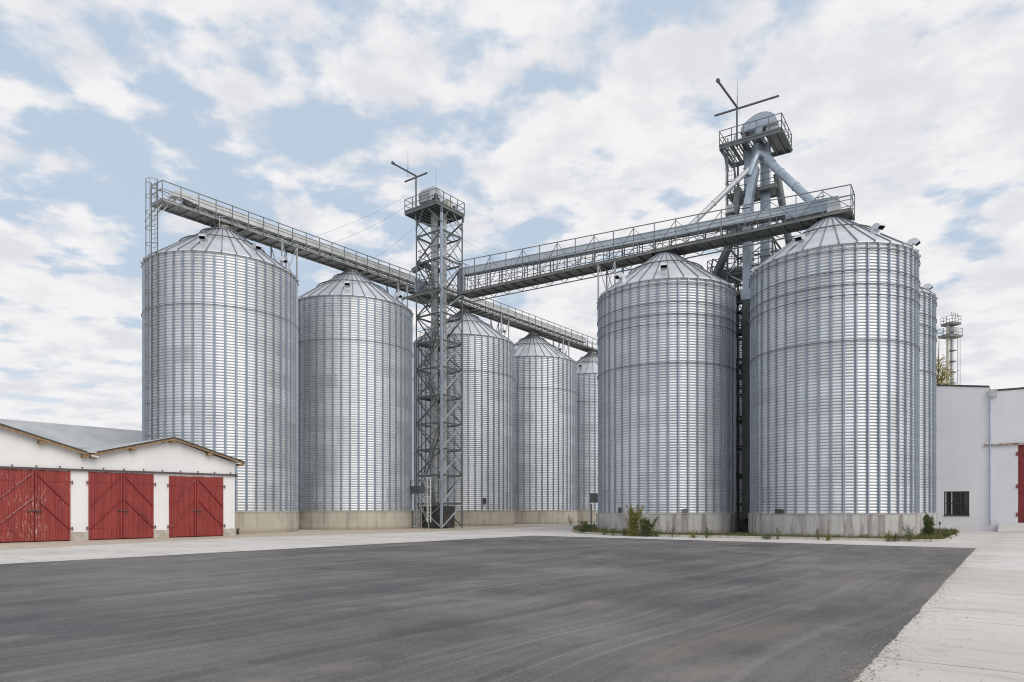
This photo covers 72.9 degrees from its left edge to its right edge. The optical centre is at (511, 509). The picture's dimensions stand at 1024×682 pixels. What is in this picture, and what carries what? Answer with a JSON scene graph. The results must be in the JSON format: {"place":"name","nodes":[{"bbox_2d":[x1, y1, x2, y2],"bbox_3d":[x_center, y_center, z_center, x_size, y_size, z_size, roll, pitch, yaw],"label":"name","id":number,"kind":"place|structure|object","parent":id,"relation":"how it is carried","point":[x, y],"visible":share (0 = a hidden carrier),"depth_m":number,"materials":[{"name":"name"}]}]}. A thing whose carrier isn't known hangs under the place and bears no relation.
{"place":"outdoors","nodes":[
{"label":"outdoors","id":0,"kind":"place"},
{"bbox_2d":[0,536,975,681],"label":"asphalt","id":1,"kind":"structure","parent":0,"point":[365,613],"depth_m":10.85,"materials":[{"name":"grey asphalt"}]},
{"bbox_2d":[0,522,1023,681],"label":"concrete yard","id":2,"kind":"structure","parent":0,"point":[987,634],"depth_m":14.43,"materials":[{"name":"grey concrete"}]},
{"bbox_2d":[0,419,244,541],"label":"barn","id":3,"kind":"structure","parent":2,"relation":"on","point":[58,482],"depth_m":37.51,"materials":[{"name":"white paint"}]},
{"bbox_2d":[0,468,72,541],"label":"double door","id":4,"kind":"structure","parent":3,"relation":"in","point":[35,505],"depth_m":34.18,"materials":[{"name":"red paint"}]},
{"bbox_2d":[86,472,155,539],"bbox_3d":[-21.011,-0.211,37.379,0.195,3.542,3.509,0,0,38],"label":"double door","id":5,"kind":"structure","parent":3,"relation":"in","point":[116,501],"depth_m":37.26,"materials":[{"name":"red paint"}]},
{"bbox_2d":[167,476,224,536],"bbox_3d":[-18.443,-0.196,40.612,0.195,3.512,3.450,0,0,39],"label":"double door","id":6,"kind":"structure","parent":3,"relation":"in","point":[195,503],"depth_m":40.48,"materials":[{"name":"red paint"}]},
{"bbox_2d":[141,177,298,533],"bbox_3d":[-21.025,-10.009,50.449,10.578,23.317,10.578,0,0,0],"label":"grain silo","id":7,"kind":"object","parent":2,"relation":"on","point":[219,316],"visible":0.9,"depth_m":46.23,"materials":[{"name":"metal"}]},
{"bbox_2d":[144,180,430,306],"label":"conveyor bridge","id":8,"kind":"structure","parent":7,"relation":"on","point":[192,208],"depth_m":53.99,"materials":[{"name":"metal"}]},
{"bbox_2d":[0,524,575,549],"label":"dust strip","id":9,"kind":"object","parent":2,"relation":"on","point":[26,545],"visible":0.65,"depth_m":41.20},
{"bbox_2d":[298,267,413,529],"bbox_3d":[-13.824,-9.565,59.806,10.575,22.430,10.575,0,0,0],"label":"grain silo","id":10,"kind":"object","parent":2,"relation":"on","point":[355,400],"visible":0.84,"depth_m":55.19,"materials":[{"name":"metal"}]},
{"bbox_2d":[391,161,464,528],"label":"elevator tower","id":11,"kind":"structure","parent":2,"relation":"on","point":[434,211],"depth_m":59.51,"materials":[{"name":"metal"}]},
{"bbox_2d":[413,308,514,525],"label":"grain silo","id":12,"kind":"object","parent":2,"relation":"on","point":[488,424],"visible":0.71,"depth_m":67.65,"materials":[{"name":"metal"}]},
{"bbox_2d":[513,332,577,523],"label":"grain silo","id":13,"kind":"object","parent":2,"relation":"on","point":[545,432],"visible":0.73,"depth_m":76.60,"materials":[{"name":"metal"}]},
{"bbox_2d":[439,282,597,355],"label":"conveyor bridge","id":14,"kind":"structure","parent":13,"relation":"on","point":[502,319],"depth_m":78.60,"materials":[{"name":"metal"}]},
{"bbox_2d":[576,350,597,522],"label":"grain silo","id":15,"kind":"object","parent":2,"relation":"on","point":[587,426],"visible":0.16,"depth_m":86.03,"materials":[{"name":"metal"}]},
{"bbox_2d":[589,493,597,523],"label":"control cabinet","id":16,"kind":"object","parent":2,"relation":"on","point":[593,497],"visible":0.62,"depth_m":69.75,"materials":[{"name":"metal"}]},
{"bbox_2d":[625,503,643,535],"bbox_3d":[7.310,0.637,41.674,1.386,2.124,1.482,0,0,0],"label":"shrub","id":17,"kind":"object","parent":2,"relation":"on","point":[633,524],"visible":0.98,"depth_m":41.54,"materials":[{"name":"green plant"}]},
{"bbox_2d":[651,527,662,536],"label":"weed","id":18,"kind":"object","parent":2,"relation":"on","point":[656,534],"visible":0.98,"depth_m":40.46,"materials":[{"name":"green plant"}]},
{"bbox_2d":[596,247,737,532],"bbox_3d":[10.902,-8.435,49.196,9.792,20.170,9.849,0,0,0],"label":"grain silo","id":19,"kind":"object","parent":2,"relation":"on","point":[666,343],"visible":0.99,"depth_m":45.10,"materials":[{"name":"metal"}]},
{"bbox_2d":[459,184,854,321],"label":"conveyor bridge","id":20,"kind":"structure","parent":19,"relation":"on","point":[801,216],"depth_m":49.53,"materials":[{"name":"metal"}]},
{"bbox_2d":[667,527,676,536],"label":"weed","id":21,"kind":"object","parent":2,"relation":"on","point":[673,529],"visible":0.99,"depth_m":39.65,"materials":[{"name":"green plant"}]},
{"bbox_2d":[688,530,696,537],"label":"weed","id":22,"kind":"object","parent":2,"relation":"on","point":[692,534],"visible":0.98,"depth_m":38.88,"materials":[{"name":"green plant"}]},
{"bbox_2d":[703,527,712,537],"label":"weed","id":23,"kind":"object","parent":2,"relation":"on","point":[706,532],"visible":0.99,"depth_m":38.72,"materials":[{"name":"green plant"}]},
{"bbox_2d":[736,305,743,518],"bbox_3d":[16.900,-8.435,57.400,9.810,20.170,9.810,0,0,0],"label":"grain silo","id":24,"kind":"object","parent":2,"relation":"on","point":[740,433],"visible":0.01,"depth_m":52.73,"materials":[{"name":"metal"}]},
{"bbox_2d":[689,78,816,530],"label":"elevator tower","id":25,"kind":"structure","parent":2,"relation":"on","point":[757,128],"depth_m":48.64,"materials":[{"name":"metal"}]},
{"bbox_2d":[760,534,771,539],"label":"weed","id":26,"kind":"object","parent":2,"relation":"on","point":[765,537],"visible":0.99,"depth_m":37.08,"materials":[{"name":"green plant"}]},
{"bbox_2d":[572,529,960,541],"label":"kerb","id":27,"kind":"structure","parent":2,"relation":"on","point":[835,538],"depth_m":37.89,"materials":[{"name":"concrete"}]},
{"bbox_2d":[624,531,930,541],"bbox_3d":[16.860,1.560,50.706,26.373,0.100,24.618,0,0,35],"label":"planting bed","id":28,"kind":"object","parent":2,"relation":"on","point":[741,532],"visible":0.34,"depth_m":43.88,"materials":[{"name":"soil"}]},
{"bbox_2d":[575,521,596,533],"bbox_3d":[5.100,1.214,46.755,1.666,0.862,1.494,0,0,44],"label":"shrub","id":29,"kind":"object","parent":28,"relation":"on","point":[586,526],"visible":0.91,"depth_m":46.54,"materials":[{"name":"green plant"}]},
{"bbox_2d":[635,515,658,536],"bbox_3d":[8.033,1.025,41.306,1.466,1.389,1.559,0,0,0],"label":"shrub","id":30,"kind":"object","parent":28,"relation":"on","point":[646,526],"visible":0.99,"depth_m":41.19,"materials":[{"name":"green plant"}]},
{"bbox_2d":[573,524,958,538],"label":"grass","id":31,"kind":"structure","parent":28,"relation":"on","point":[937,535],"depth_m":39.08,"materials":[{"name":"green plant"}]},
{"bbox_2d":[919,512,936,535],"bbox_3d":[22.911,0.888,38.175,0.923,1.483,0.892,0,0,34],"label":"shrub","id":32,"kind":"object","parent":28,"relation":"on","point":[929,523],"visible":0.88,"depth_m":38.06,"materials":[{"name":"green plant"}]},
{"bbox_2d":[772,527,782,539],"bbox_3d":[14.113,1.289,36.879,0.527,0.721,0.470,0,0,25],"label":"weed","id":33,"kind":"object","parent":2,"relation":"on","point":[778,536],"visible":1,"depth_m":36.87,"materials":[{"name":"green plant"}]},
{"bbox_2d":[748,212,920,536],"bbox_3d":[19.923,-8.435,43.349,9.810,20.170,9.810,0,0,0],"label":"grain silo","id":34,"kind":"object","parent":2,"relation":"on","point":[834,303],"visible":1,"depth_m":39.30,"materials":[{"name":"metal"}]},
{"bbox_2d":[881,531,893,541],"bbox_3d":[18.715,1.330,34.523,0.439,0.631,0.640,0,0,-25],"label":"weed","id":35,"kind":"object","parent":2,"relation":"on","point":[886,539],"visible":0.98,"depth_m":34.50,"materials":[{"name":"green plant"}]},
{"bbox_2d":[887,531,905,541],"bbox_3d":[19.098,1.368,34.454,0.762,0.599,0.695,0,0,-35],"label":"weed","id":36,"kind":"object","parent":2,"relation":"on","point":[895,537],"visible":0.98,"depth_m":34.45,"materials":[{"name":"green plant"}]},
{"bbox_2d":[902,524,914,540],"bbox_3d":[19.845,1.181,34.667,0.630,0.975,0.741,0,0,0],"label":"weed","id":37,"kind":"object","parent":2,"relation":"on","point":[909,534],"visible":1,"depth_m":34.63,"materials":[{"name":"green plant"}]},
{"bbox_2d":[919,283,937,529],"bbox_3d":[25.950,-8.435,51.550,9.788,20.170,9.788,0,0,0],"label":"grain silo","id":38,"kind":"object","parent":2,"relation":"on","point":[927,399],"visible":0.19,"depth_m":47.68,"materials":[{"name":"metal"}]},
{"bbox_2d":[940,529,951,538],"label":"weed","id":39,"kind":"object","parent":2,"relation":"on","point":[947,534],"visible":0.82,"depth_m":36.73,"materials":[{"name":"green plant"}]},
{"bbox_2d":[936,347,958,384],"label":"birch tree","id":40,"kind":"object","parent":2,"relation":"on","point":[940,380],"visible":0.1,"depth_m":87.48,"materials":[{"name":"green plant"}]},
{"bbox_2d":[938,312,962,384],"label":"floodlight tower","id":41,"kind":"structure","parent":2,"relation":"on","point":[949,336],"depth_m":111.74,"materials":[{"name":"metal"}]},
{"bbox_2d":[936,384,1023,530],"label":"warehouse","id":42,"kind":"structure","parent":2,"relation":"on","point":[980,458],"depth_m":52.83,"materials":[{"name":"white paint"}]},
{"bbox_2d":[944,491,968,515],"bbox_3d":[34.485,-0.485,53.774,1.657,1.871,0.100,0,0,37],"label":"window","id":43,"kind":"structure","parent":42,"relation":"in","point":[955,502],"depth_m":53.79,"materials":[{"name":"black glass"}]},
{"bbox_2d":[1016,445,1023,522],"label":"sliding door","id":44,"kind":"structure","parent":42,"relation":"in","point":[1020,453],"depth_m":51.35,"materials":[{"name":"red metal"}]},
{"bbox_2d":[998,523,1023,531],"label":"loading ramp","id":45,"kind":"structure","parent":2,"relation":"on","point":[1010,527],"depth_m":49.77,"materials":[{"name":"concrete"}]},
{"bbox_2d":[0,0,1023,430],"label":"sky","id":46,"kind":"structure","parent":0,"point":[550,121],"materials":[{"name":"blue"}]},
{"bbox_2d":[957,338,960,384],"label":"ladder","id":47,"kind":"object","parent":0,"point":[959,360],"visible":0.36,"depth_m":149.78,"materials":[{"name":"metal"}]}
]}

